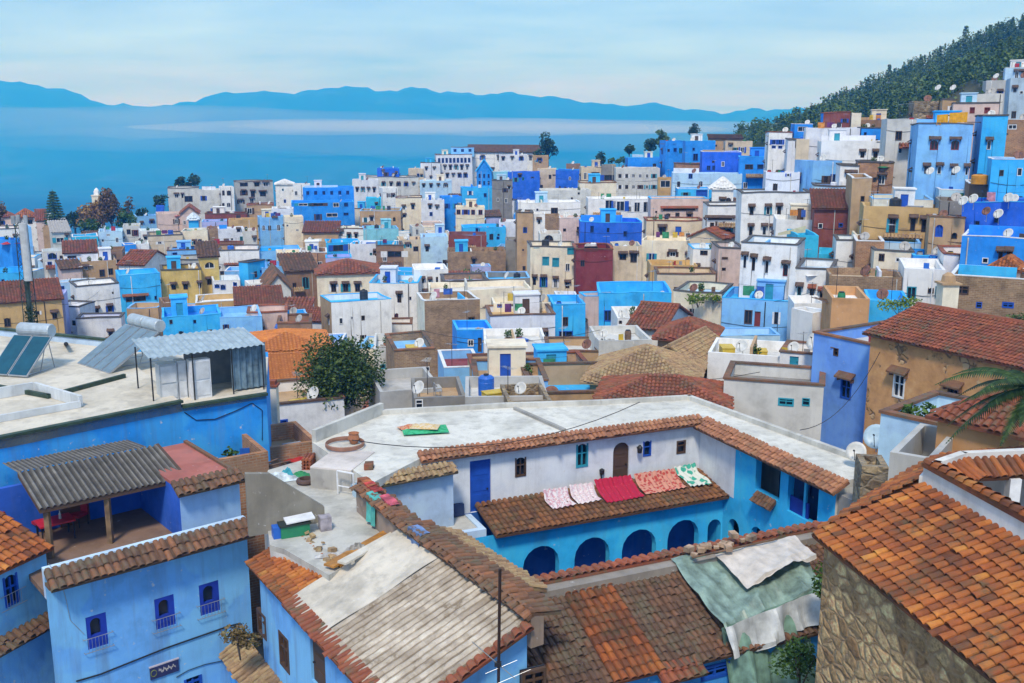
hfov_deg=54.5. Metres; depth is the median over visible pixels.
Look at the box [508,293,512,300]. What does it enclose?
laundry
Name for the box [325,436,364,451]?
hoop
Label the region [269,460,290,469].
plank pile
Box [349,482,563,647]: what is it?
parapet wall
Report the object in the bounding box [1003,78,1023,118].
house
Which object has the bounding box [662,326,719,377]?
house
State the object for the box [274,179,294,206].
house
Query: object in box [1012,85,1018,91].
window
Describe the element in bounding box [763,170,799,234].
house
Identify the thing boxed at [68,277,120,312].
house
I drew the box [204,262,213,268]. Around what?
window
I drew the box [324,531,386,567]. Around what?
plank
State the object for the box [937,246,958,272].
house
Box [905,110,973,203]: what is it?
house
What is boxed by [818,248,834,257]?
house
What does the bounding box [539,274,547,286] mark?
window
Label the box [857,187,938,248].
house
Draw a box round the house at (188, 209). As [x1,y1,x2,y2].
[179,203,200,229]
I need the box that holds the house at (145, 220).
[134,214,156,227]
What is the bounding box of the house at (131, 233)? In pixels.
[123,222,140,242]
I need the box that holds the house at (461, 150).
[451,147,473,156]
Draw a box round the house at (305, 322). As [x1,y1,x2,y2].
[276,312,311,328]
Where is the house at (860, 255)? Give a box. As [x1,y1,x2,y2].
[849,234,884,267]
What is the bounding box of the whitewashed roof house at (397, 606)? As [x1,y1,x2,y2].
[244,529,533,682]
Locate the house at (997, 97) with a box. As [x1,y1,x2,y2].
[977,93,1003,113]
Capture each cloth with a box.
[270,472,298,481]
[282,467,292,474]
[293,471,309,476]
[315,552,342,558]
[343,542,364,552]
[366,491,379,526]
[407,524,429,547]
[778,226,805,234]
[937,114,947,124]
[949,112,967,122]
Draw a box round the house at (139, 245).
[135,240,148,248]
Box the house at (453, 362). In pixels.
[437,349,474,391]
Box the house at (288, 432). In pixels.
[270,421,312,464]
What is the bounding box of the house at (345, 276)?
[314,258,379,306]
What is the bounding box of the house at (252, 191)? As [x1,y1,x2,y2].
[234,179,273,210]
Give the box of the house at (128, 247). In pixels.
[121,242,135,253]
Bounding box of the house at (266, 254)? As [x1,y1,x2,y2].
[259,245,299,261]
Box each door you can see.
[60,503,90,527]
[103,252,107,259]
[171,261,176,268]
[176,303,183,315]
[313,641,325,682]
[385,271,389,281]
[470,459,489,511]
[478,338,481,351]
[500,354,510,375]
[522,299,529,312]
[546,354,555,361]
[605,214,609,221]
[613,442,627,476]
[675,226,680,234]
[754,311,760,325]
[765,284,773,298]
[790,356,798,364]
[797,208,803,218]
[834,133,839,140]
[901,194,908,206]
[966,96,971,101]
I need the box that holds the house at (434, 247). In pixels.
[421,233,447,268]
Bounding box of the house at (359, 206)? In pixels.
[354,201,365,225]
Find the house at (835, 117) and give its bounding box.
[821,111,850,127]
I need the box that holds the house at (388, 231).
[362,218,398,240]
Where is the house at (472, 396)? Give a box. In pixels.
[465,375,546,404]
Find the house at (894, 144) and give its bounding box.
[879,118,919,193]
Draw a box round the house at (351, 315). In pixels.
[321,292,391,349]
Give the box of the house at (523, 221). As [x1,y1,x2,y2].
[513,209,532,271]
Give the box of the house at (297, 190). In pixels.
[292,183,309,199]
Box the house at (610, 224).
[576,208,641,243]
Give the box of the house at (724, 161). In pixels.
[700,150,741,171]
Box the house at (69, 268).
[55,258,83,279]
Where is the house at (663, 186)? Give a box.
[657,177,670,195]
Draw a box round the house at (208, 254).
[195,240,220,293]
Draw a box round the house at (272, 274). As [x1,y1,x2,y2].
[259,263,292,296]
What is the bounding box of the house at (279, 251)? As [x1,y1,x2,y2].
[276,249,299,260]
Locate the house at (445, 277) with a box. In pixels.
[440,273,488,281]
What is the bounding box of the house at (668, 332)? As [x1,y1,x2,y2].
[651,315,724,346]
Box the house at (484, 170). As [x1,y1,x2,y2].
[475,159,492,185]
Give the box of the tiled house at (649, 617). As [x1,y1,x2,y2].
[519,520,823,682]
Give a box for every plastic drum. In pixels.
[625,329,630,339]
[837,291,845,297]
[916,251,922,255]
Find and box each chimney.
[269,379,279,423]
[934,272,962,307]
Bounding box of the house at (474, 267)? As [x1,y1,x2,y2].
[470,263,490,271]
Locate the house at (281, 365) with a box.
[268,350,320,378]
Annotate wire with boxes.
[352,402,639,447]
[421,330,598,340]
[800,352,879,429]
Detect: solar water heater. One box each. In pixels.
[0,322,55,376]
[77,313,165,373]
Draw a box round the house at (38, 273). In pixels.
[32,268,44,278]
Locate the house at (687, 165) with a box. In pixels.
[674,162,699,171]
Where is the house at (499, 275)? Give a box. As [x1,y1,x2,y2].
[485,271,529,285]
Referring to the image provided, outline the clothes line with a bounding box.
[738,284,784,299]
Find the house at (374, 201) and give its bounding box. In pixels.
[366,197,380,207]
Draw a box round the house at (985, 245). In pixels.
[958,225,1023,265]
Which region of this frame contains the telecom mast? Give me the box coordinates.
[10,215,37,322]
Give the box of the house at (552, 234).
[538,229,561,273]
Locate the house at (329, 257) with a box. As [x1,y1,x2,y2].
[325,253,351,262]
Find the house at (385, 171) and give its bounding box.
[377,166,399,176]
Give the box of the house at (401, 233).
[398,230,408,236]
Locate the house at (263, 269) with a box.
[261,261,297,286]
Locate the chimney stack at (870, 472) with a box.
[852,453,888,502]
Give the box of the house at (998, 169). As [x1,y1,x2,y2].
[987,157,1023,223]
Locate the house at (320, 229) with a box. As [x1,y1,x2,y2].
[302,220,340,240]
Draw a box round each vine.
[685,292,707,307]
[705,293,720,304]
[768,635,816,682]
[877,296,922,313]
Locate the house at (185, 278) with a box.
[159,255,202,302]
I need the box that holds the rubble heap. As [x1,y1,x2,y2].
[683,530,756,556]
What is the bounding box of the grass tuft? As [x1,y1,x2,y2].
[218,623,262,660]
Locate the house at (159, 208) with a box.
[156,205,163,211]
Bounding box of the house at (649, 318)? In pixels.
[625,300,693,345]
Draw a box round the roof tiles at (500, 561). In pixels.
[440,526,546,592]
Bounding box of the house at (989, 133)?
[969,114,1008,179]
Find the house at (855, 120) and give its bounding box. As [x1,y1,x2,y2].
[850,112,861,127]
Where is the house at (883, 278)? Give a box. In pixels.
[821,266,902,293]
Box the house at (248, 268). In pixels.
[238,258,264,285]
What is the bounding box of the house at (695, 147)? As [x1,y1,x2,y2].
[682,134,715,162]
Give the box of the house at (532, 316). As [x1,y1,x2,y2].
[486,290,555,335]
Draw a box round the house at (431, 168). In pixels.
[420,158,440,179]
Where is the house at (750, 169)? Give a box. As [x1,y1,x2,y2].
[738,147,764,187]
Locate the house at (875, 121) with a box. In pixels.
[861,109,887,126]
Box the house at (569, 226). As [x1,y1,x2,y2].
[559,215,580,242]
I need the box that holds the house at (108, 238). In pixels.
[98,226,124,246]
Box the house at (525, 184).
[508,171,540,208]
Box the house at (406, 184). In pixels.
[366,175,419,194]
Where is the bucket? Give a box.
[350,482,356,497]
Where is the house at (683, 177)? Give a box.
[670,168,742,195]
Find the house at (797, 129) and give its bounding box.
[791,123,811,137]
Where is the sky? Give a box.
[0,0,1023,113]
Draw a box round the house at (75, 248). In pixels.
[61,238,97,257]
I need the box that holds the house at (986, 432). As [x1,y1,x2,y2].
[925,389,1023,451]
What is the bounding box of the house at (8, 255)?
[0,237,21,267]
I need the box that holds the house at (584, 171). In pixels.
[579,160,600,179]
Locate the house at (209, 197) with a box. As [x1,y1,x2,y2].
[198,186,222,227]
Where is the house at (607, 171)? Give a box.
[600,164,618,180]
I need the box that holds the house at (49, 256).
[40,248,63,277]
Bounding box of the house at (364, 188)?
[352,173,378,205]
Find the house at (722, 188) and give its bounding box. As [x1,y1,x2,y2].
[709,176,736,200]
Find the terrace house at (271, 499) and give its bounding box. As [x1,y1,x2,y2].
[244,461,378,580]
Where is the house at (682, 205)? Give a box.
[648,196,708,218]
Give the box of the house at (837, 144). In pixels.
[815,129,880,162]
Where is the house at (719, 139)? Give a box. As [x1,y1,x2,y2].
[707,133,743,149]
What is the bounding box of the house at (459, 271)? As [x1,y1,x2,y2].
[448,270,469,272]
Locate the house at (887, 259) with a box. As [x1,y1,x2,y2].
[868,246,915,270]
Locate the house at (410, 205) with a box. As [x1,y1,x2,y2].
[395,195,421,230]
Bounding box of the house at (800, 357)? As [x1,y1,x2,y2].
[779,340,812,365]
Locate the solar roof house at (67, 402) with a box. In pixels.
[0,327,271,486]
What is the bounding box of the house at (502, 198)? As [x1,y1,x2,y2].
[492,174,513,218]
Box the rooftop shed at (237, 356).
[131,327,266,400]
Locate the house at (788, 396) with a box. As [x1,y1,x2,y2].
[723,360,825,440]
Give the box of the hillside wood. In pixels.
[733,13,1023,143]
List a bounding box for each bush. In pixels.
[607,157,614,163]
[811,561,822,597]
[1002,313,1023,319]
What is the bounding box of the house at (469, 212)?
[454,199,484,231]
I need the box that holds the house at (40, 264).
[38,258,42,267]
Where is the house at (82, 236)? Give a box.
[71,233,98,246]
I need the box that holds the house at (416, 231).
[410,224,423,235]
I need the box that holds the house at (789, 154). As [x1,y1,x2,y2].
[782,138,799,170]
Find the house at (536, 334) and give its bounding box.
[483,327,544,352]
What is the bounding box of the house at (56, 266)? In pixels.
[55,258,78,276]
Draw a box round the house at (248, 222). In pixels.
[228,218,258,244]
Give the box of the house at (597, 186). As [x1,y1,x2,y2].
[577,173,617,196]
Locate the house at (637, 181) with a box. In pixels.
[614,167,659,195]
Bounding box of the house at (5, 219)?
[0,211,13,225]
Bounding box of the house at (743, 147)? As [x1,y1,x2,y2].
[722,141,752,155]
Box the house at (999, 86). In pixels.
[983,81,1005,113]
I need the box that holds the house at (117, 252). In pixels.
[97,246,124,268]
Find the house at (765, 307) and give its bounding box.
[721,278,787,340]
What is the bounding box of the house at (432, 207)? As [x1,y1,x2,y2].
[421,192,445,223]
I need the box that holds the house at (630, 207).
[584,196,647,244]
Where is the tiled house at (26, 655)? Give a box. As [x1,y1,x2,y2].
[0,511,54,682]
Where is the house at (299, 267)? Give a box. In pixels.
[277,251,317,306]
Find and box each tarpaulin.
[285,456,302,461]
[671,548,820,628]
[715,535,815,588]
[722,589,818,682]
[726,590,820,658]
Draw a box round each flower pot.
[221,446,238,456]
[504,330,511,338]
[515,328,522,337]
[523,363,533,375]
[629,306,634,316]
[753,344,761,354]
[900,402,921,415]
[919,402,935,416]
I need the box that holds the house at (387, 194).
[379,187,397,207]
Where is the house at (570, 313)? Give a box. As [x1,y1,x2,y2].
[547,295,587,336]
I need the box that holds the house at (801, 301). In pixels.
[786,296,821,339]
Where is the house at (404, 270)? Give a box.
[398,267,411,273]
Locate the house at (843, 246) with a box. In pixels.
[829,231,900,267]
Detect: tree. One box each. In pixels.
[0,201,7,225]
[64,210,82,233]
[74,199,107,226]
[76,218,103,231]
[96,187,122,225]
[115,208,136,227]
[123,196,135,212]
[135,207,148,216]
[153,194,168,207]
[174,176,184,185]
[185,173,201,185]
[291,332,386,411]
[537,132,558,158]
[595,151,606,164]
[624,144,634,156]
[643,138,656,150]
[655,129,670,147]
[687,123,701,134]
[864,77,869,92]
[883,64,891,82]
[935,367,1023,445]
[958,26,969,50]
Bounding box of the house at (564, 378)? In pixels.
[521,361,598,400]
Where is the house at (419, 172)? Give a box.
[408,168,423,194]
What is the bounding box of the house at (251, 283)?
[245,280,262,285]
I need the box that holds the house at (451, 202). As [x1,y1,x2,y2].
[439,195,461,230]
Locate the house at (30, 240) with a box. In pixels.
[28,225,33,253]
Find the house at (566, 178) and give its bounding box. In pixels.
[555,169,578,187]
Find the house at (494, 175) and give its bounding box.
[492,171,511,178]
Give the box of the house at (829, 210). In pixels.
[809,188,847,257]
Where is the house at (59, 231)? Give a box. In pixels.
[47,220,71,247]
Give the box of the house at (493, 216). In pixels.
[485,209,501,223]
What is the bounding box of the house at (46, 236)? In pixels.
[43,225,50,248]
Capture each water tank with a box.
[227,245,233,249]
[359,289,367,300]
[478,373,493,395]
[514,272,519,277]
[542,239,548,245]
[889,197,901,206]
[971,173,987,183]
[1017,196,1023,201]
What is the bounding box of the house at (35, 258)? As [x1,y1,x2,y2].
[31,254,40,267]
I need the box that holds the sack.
[318,513,331,531]
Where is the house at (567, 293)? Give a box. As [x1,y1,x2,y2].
[554,291,576,294]
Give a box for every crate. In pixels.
[277,520,310,538]
[405,344,417,347]
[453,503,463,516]
[481,389,508,395]
[719,344,735,352]
[756,348,767,354]
[905,205,923,207]
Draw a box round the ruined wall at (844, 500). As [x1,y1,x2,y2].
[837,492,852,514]
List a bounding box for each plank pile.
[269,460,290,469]
[811,297,828,302]
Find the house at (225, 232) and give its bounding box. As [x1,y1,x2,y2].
[217,225,243,240]
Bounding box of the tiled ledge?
[218,638,282,682]
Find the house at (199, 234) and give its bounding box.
[180,228,208,245]
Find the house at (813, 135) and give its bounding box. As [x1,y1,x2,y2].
[804,127,859,159]
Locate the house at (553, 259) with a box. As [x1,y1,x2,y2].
[527,240,577,295]
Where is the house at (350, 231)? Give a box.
[337,225,365,240]
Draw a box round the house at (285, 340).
[250,328,333,359]
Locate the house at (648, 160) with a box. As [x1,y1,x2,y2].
[625,151,658,167]
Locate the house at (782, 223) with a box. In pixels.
[770,203,842,235]
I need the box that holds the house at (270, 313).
[247,304,287,329]
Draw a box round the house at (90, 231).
[81,230,98,241]
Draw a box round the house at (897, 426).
[878,389,969,466]
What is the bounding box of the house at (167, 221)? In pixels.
[156,212,183,230]
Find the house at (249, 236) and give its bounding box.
[242,228,257,244]
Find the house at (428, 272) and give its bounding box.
[412,263,447,292]
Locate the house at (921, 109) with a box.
[907,100,939,118]
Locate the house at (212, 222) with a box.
[202,219,226,227]
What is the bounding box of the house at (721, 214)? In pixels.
[702,201,736,238]
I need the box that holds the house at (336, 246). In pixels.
[324,238,359,253]
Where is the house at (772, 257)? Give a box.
[738,235,805,330]
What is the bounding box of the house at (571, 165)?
[566,163,579,168]
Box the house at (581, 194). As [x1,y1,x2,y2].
[539,188,590,214]
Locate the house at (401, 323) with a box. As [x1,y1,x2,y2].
[391,317,412,330]
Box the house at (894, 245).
[882,237,921,268]
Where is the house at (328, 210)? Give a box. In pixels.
[291,199,354,224]
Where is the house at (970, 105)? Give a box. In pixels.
[951,92,1000,179]
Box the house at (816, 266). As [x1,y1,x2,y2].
[795,258,838,296]
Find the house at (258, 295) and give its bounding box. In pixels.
[233,284,284,305]
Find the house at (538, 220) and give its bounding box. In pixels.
[533,211,544,239]
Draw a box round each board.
[149,657,178,679]
[283,512,314,524]
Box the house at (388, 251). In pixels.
[374,241,407,266]
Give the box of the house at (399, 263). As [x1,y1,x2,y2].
[376,261,401,266]
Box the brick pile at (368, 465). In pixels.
[364,461,373,470]
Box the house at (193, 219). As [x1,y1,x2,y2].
[186,212,199,227]
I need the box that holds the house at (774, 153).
[762,131,792,187]
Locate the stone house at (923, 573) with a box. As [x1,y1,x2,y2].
[811,445,1023,682]
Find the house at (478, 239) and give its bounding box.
[448,231,487,247]
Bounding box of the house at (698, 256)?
[685,243,710,266]
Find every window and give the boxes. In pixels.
[2,572,19,607]
[3,318,10,326]
[48,253,56,258]
[50,309,58,318]
[52,237,67,242]
[82,264,88,269]
[83,612,113,654]
[95,305,100,312]
[99,269,104,276]
[106,303,113,311]
[106,328,114,336]
[108,268,112,274]
[122,293,148,301]
[132,230,138,235]
[152,594,181,634]
[170,282,176,289]
[173,219,179,223]
[182,281,188,289]
[184,196,192,201]
[184,674,201,682]
[196,280,202,287]
[196,580,225,619]
[200,196,206,200]
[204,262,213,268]
[205,276,211,284]
[237,198,244,203]
[240,182,247,186]
[240,189,247,195]
[245,208,253,213]
[250,189,255,196]
[256,607,266,640]
[258,190,266,195]
[278,630,289,674]
[294,203,311,205]
[302,277,309,288]
[308,203,327,205]
[314,214,321,219]
[324,313,329,325]
[326,213,337,216]
[328,245,347,250]
[329,281,338,291]
[338,229,343,236]
[341,281,350,291]
[353,281,361,291]
[369,215,373,220]
[381,251,407,256]
[395,291,402,302]
[401,204,406,209]
[404,242,411,247]
[415,399,422,406]
[462,210,469,214]
[468,339,473,346]
[471,256,476,262]
[477,210,483,214]
[515,457,525,476]
[519,664,546,682]
[532,274,537,284]
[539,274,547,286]
[542,257,548,265]
[542,328,548,335]
[545,235,553,240]
[551,208,557,213]
[552,258,558,266]
[552,276,558,287]
[559,331,572,336]
[563,317,567,325]
[564,279,570,287]
[565,263,569,270]
[567,248,573,253]
[576,443,588,467]
[580,260,584,266]
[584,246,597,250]
[600,175,618,180]
[601,200,616,208]
[604,310,610,320]
[611,201,628,210]
[618,251,627,259]
[629,250,638,261]
[631,202,642,211]
[643,202,647,212]
[643,441,651,456]
[646,253,656,260]
[657,224,667,234]
[660,180,669,186]
[660,206,697,210]
[667,249,678,256]
[676,440,685,453]
[681,192,690,195]
[693,154,697,160]
[696,190,706,196]
[700,250,707,254]
[701,661,729,681]
[705,215,735,219]
[719,196,726,200]
[738,147,745,152]
[741,251,748,268]
[744,310,752,323]
[745,164,752,168]
[748,204,755,214]
[748,223,754,234]
[750,253,757,270]
[757,164,763,168]
[761,223,768,234]
[762,256,771,273]
[764,203,771,214]
[770,140,777,144]
[772,312,780,323]
[773,183,777,190]
[776,203,783,214]
[777,140,783,144]
[778,397,793,406]
[781,260,790,275]
[795,282,803,295]
[798,127,807,131]
[802,398,809,405]
[807,284,816,295]
[817,286,822,296]
[821,176,830,181]
[833,348,838,355]
[834,370,855,399]
[841,119,848,122]
[857,220,861,233]
[859,149,866,157]
[872,149,879,157]
[877,172,887,184]
[878,254,884,261]
[886,214,898,232]
[886,364,909,398]
[895,131,901,139]
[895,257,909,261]
[906,286,916,298]
[909,214,918,230]
[920,215,926,231]
[923,162,930,172]
[929,136,941,149]
[934,225,943,236]
[936,162,944,173]
[939,378,963,393]
[949,136,961,149]
[950,163,958,174]
[951,233,956,238]
[959,285,968,294]
[964,163,970,174]
[969,107,974,112]
[976,302,981,307]
[982,258,988,263]
[984,107,989,112]
[986,137,993,149]
[995,246,1005,258]
[1002,302,1013,307]
[1004,246,1014,253]
[1008,124,1016,128]
[1011,111,1015,117]
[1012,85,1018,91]
[1014,69,1020,77]
[1017,168,1021,175]
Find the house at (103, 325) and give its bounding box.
[76,312,125,337]
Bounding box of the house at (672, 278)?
[654,266,716,302]
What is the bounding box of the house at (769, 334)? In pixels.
[720,327,780,340]
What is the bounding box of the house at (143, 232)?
[138,228,158,240]
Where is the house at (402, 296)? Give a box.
[369,265,422,329]
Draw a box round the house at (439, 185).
[419,174,451,197]
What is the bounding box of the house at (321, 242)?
[303,238,331,252]
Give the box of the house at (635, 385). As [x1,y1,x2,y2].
[590,373,734,409]
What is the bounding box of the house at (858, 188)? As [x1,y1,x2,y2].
[845,173,873,233]
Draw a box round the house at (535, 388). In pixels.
[500,383,551,401]
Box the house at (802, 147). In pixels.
[794,139,808,170]
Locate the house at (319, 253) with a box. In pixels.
[300,239,326,264]
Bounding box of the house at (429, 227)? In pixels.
[423,225,434,232]
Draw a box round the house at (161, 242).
[147,230,182,254]
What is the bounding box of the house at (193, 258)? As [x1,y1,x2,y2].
[180,254,197,263]
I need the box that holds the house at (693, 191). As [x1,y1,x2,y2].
[675,187,710,200]
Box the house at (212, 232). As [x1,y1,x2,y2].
[206,226,218,240]
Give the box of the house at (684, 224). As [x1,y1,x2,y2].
[642,216,702,237]
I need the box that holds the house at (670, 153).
[659,140,682,176]
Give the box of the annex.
[382,461,457,526]
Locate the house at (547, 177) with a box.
[537,168,555,187]
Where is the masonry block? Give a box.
[310,450,374,491]
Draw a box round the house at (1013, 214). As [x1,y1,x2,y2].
[963,198,1023,231]
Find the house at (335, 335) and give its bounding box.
[328,333,346,344]
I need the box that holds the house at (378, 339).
[373,333,385,368]
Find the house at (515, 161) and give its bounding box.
[498,149,526,170]
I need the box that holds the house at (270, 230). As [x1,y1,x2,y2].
[257,208,284,245]
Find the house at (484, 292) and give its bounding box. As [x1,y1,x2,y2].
[428,278,530,318]
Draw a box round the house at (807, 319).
[790,306,821,340]
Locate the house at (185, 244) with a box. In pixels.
[166,240,196,255]
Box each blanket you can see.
[397,423,415,429]
[402,424,448,434]
[409,423,439,429]
[543,486,575,508]
[569,482,600,503]
[594,475,643,502]
[634,468,686,493]
[674,462,711,485]
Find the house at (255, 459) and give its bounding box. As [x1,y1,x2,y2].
[218,434,268,640]
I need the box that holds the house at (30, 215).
[14,208,38,250]
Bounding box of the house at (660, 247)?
[641,236,689,280]
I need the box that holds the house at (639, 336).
[588,324,651,354]
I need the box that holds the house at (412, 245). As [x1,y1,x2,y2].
[397,234,420,266]
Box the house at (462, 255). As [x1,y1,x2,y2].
[445,239,505,271]
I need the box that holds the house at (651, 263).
[644,258,696,280]
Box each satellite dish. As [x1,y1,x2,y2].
[250,304,256,310]
[289,307,296,312]
[295,315,301,320]
[307,386,318,398]
[412,380,423,396]
[414,338,423,346]
[430,292,436,299]
[514,382,525,394]
[517,307,524,312]
[539,294,545,301]
[546,386,557,390]
[582,339,590,349]
[600,329,607,339]
[618,308,628,317]
[689,283,697,289]
[699,242,705,247]
[736,339,747,353]
[754,291,762,298]
[787,341,798,350]
[806,333,813,350]
[819,154,826,160]
[846,442,866,460]
[860,232,869,239]
[860,265,869,275]
[863,424,879,451]
[876,288,888,298]
[877,156,883,160]
[899,241,910,249]
[924,95,931,100]
[926,167,933,174]
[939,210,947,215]
[951,193,961,201]
[952,166,959,173]
[958,196,967,209]
[968,194,977,207]
[982,207,990,219]
[987,88,995,93]
[993,209,1002,222]
[1003,193,1012,206]
[1003,228,1012,236]
[1009,194,1018,201]
[1014,150,1023,158]
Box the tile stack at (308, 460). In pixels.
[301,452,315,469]
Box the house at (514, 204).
[512,199,516,218]
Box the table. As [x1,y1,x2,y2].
[33,512,75,538]
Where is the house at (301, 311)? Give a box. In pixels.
[287,309,306,313]
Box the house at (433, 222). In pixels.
[421,220,441,224]
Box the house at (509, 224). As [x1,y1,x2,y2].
[499,219,514,244]
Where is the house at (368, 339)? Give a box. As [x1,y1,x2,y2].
[360,337,373,391]
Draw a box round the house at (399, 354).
[384,330,435,376]
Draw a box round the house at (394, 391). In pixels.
[368,367,441,408]
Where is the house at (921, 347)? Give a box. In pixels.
[862,302,1023,454]
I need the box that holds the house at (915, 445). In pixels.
[888,423,952,479]
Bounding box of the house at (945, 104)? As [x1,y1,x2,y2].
[939,98,956,109]
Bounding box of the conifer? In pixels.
[41,191,64,231]
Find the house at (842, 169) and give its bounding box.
[835,163,859,184]
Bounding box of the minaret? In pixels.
[91,188,104,229]
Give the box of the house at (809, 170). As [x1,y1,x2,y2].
[795,159,842,190]
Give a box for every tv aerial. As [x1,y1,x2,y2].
[421,358,430,393]
[472,568,530,682]
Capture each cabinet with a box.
[155,360,178,398]
[173,358,187,398]
[186,356,211,399]
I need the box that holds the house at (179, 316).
[161,293,220,335]
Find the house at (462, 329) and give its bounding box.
[451,318,491,352]
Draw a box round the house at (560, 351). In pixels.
[467,343,587,375]
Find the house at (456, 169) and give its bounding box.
[434,150,472,193]
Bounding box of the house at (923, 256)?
[912,249,936,257]
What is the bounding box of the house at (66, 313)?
[62,289,70,333]
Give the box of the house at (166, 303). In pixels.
[158,297,170,335]
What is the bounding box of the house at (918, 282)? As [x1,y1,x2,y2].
[899,258,944,306]
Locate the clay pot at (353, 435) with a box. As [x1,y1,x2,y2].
[348,431,359,443]
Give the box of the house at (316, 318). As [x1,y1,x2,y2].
[288,306,321,328]
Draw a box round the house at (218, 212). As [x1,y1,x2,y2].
[204,206,247,225]
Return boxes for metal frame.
[336,470,353,496]
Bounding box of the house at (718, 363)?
[707,335,784,380]
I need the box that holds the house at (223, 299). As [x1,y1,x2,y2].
[195,293,233,306]
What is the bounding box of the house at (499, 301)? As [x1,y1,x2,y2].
[491,296,549,311]
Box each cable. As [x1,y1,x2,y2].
[48,563,83,633]
[76,623,240,681]
[176,661,220,677]
[184,403,262,439]
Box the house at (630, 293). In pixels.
[596,281,672,325]
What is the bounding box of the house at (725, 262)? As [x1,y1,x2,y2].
[710,241,740,285]
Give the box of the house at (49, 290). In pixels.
[0,277,64,333]
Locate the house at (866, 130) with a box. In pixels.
[857,126,881,140]
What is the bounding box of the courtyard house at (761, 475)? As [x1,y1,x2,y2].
[312,395,854,575]
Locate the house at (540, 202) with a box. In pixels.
[517,191,580,214]
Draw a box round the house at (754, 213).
[735,188,809,243]
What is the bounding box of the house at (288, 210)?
[271,206,293,214]
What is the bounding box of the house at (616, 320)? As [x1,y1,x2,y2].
[611,306,637,325]
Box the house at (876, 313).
[864,289,908,321]
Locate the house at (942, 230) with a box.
[924,214,966,255]
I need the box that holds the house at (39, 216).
[34,208,46,250]
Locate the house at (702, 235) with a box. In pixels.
[687,226,734,243]
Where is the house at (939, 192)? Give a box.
[934,187,964,201]
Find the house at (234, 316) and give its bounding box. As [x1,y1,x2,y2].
[219,305,264,331]
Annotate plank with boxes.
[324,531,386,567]
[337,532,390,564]
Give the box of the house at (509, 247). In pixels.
[504,237,514,270]
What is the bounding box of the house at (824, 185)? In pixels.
[810,181,845,202]
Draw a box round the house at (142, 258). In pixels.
[116,249,167,297]
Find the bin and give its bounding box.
[271,524,280,539]
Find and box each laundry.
[434,289,439,297]
[443,288,451,294]
[505,304,510,311]
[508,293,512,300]
[515,304,521,310]
[543,359,554,361]
[662,232,668,237]
[743,286,753,295]
[757,286,763,295]
[790,210,797,215]
[801,210,805,216]
[818,122,824,128]
[987,192,995,200]
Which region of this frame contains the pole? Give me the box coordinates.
[692,538,777,558]
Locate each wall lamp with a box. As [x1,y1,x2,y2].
[599,468,604,478]
[637,445,642,453]
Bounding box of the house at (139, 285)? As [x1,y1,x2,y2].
[115,268,160,323]
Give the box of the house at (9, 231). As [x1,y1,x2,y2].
[0,225,18,237]
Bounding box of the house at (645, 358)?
[579,344,707,388]
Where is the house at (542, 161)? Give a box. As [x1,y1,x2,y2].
[532,155,548,170]
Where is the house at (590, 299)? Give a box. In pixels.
[579,290,613,335]
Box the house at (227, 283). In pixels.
[211,274,240,293]
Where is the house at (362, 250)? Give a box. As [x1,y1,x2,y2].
[350,240,379,262]
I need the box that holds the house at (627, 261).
[610,241,641,280]
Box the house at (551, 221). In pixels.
[545,213,558,228]
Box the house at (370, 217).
[360,208,403,230]
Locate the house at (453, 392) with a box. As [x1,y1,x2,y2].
[411,376,464,407]
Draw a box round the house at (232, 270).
[225,266,238,274]
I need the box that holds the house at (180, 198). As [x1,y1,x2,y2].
[167,186,200,227]
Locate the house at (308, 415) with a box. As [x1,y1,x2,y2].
[277,377,344,434]
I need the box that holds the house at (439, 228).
[426,224,448,235]
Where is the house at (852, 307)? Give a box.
[820,285,869,329]
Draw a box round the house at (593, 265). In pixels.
[571,242,612,294]
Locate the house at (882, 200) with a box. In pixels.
[870,194,932,207]
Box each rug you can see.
[357,476,375,486]
[364,481,383,492]
[379,494,399,505]
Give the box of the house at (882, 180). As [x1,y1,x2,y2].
[855,159,895,193]
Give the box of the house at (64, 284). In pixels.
[59,277,95,299]
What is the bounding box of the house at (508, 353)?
[471,338,548,386]
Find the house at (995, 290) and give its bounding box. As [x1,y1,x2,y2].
[951,264,1023,318]
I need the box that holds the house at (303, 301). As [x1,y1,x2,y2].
[284,296,314,306]
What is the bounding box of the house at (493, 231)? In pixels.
[461,224,505,246]
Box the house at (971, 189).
[964,167,1015,198]
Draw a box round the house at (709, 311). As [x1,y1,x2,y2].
[673,280,733,324]
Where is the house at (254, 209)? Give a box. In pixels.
[245,201,273,217]
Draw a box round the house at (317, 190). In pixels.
[302,180,354,213]
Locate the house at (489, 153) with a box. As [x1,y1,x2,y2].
[467,144,542,185]
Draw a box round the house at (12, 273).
[0,267,23,280]
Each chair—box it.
[69,499,88,527]
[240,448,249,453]
[433,382,441,395]
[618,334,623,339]
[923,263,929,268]
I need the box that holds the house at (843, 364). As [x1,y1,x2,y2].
[811,320,885,449]
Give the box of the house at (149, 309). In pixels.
[127,302,159,324]
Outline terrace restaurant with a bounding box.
[0,440,254,682]
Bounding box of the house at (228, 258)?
[219,245,260,274]
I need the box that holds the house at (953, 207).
[934,196,962,213]
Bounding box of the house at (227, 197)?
[219,186,234,210]
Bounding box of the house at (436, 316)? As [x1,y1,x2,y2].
[416,290,479,376]
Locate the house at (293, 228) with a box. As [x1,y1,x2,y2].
[282,215,303,247]
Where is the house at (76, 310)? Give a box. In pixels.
[68,300,94,334]
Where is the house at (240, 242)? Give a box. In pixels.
[218,240,243,247]
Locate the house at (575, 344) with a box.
[544,336,601,360]
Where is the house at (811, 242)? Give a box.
[786,229,818,257]
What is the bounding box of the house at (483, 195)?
[460,184,491,209]
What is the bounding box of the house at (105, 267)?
[79,246,117,279]

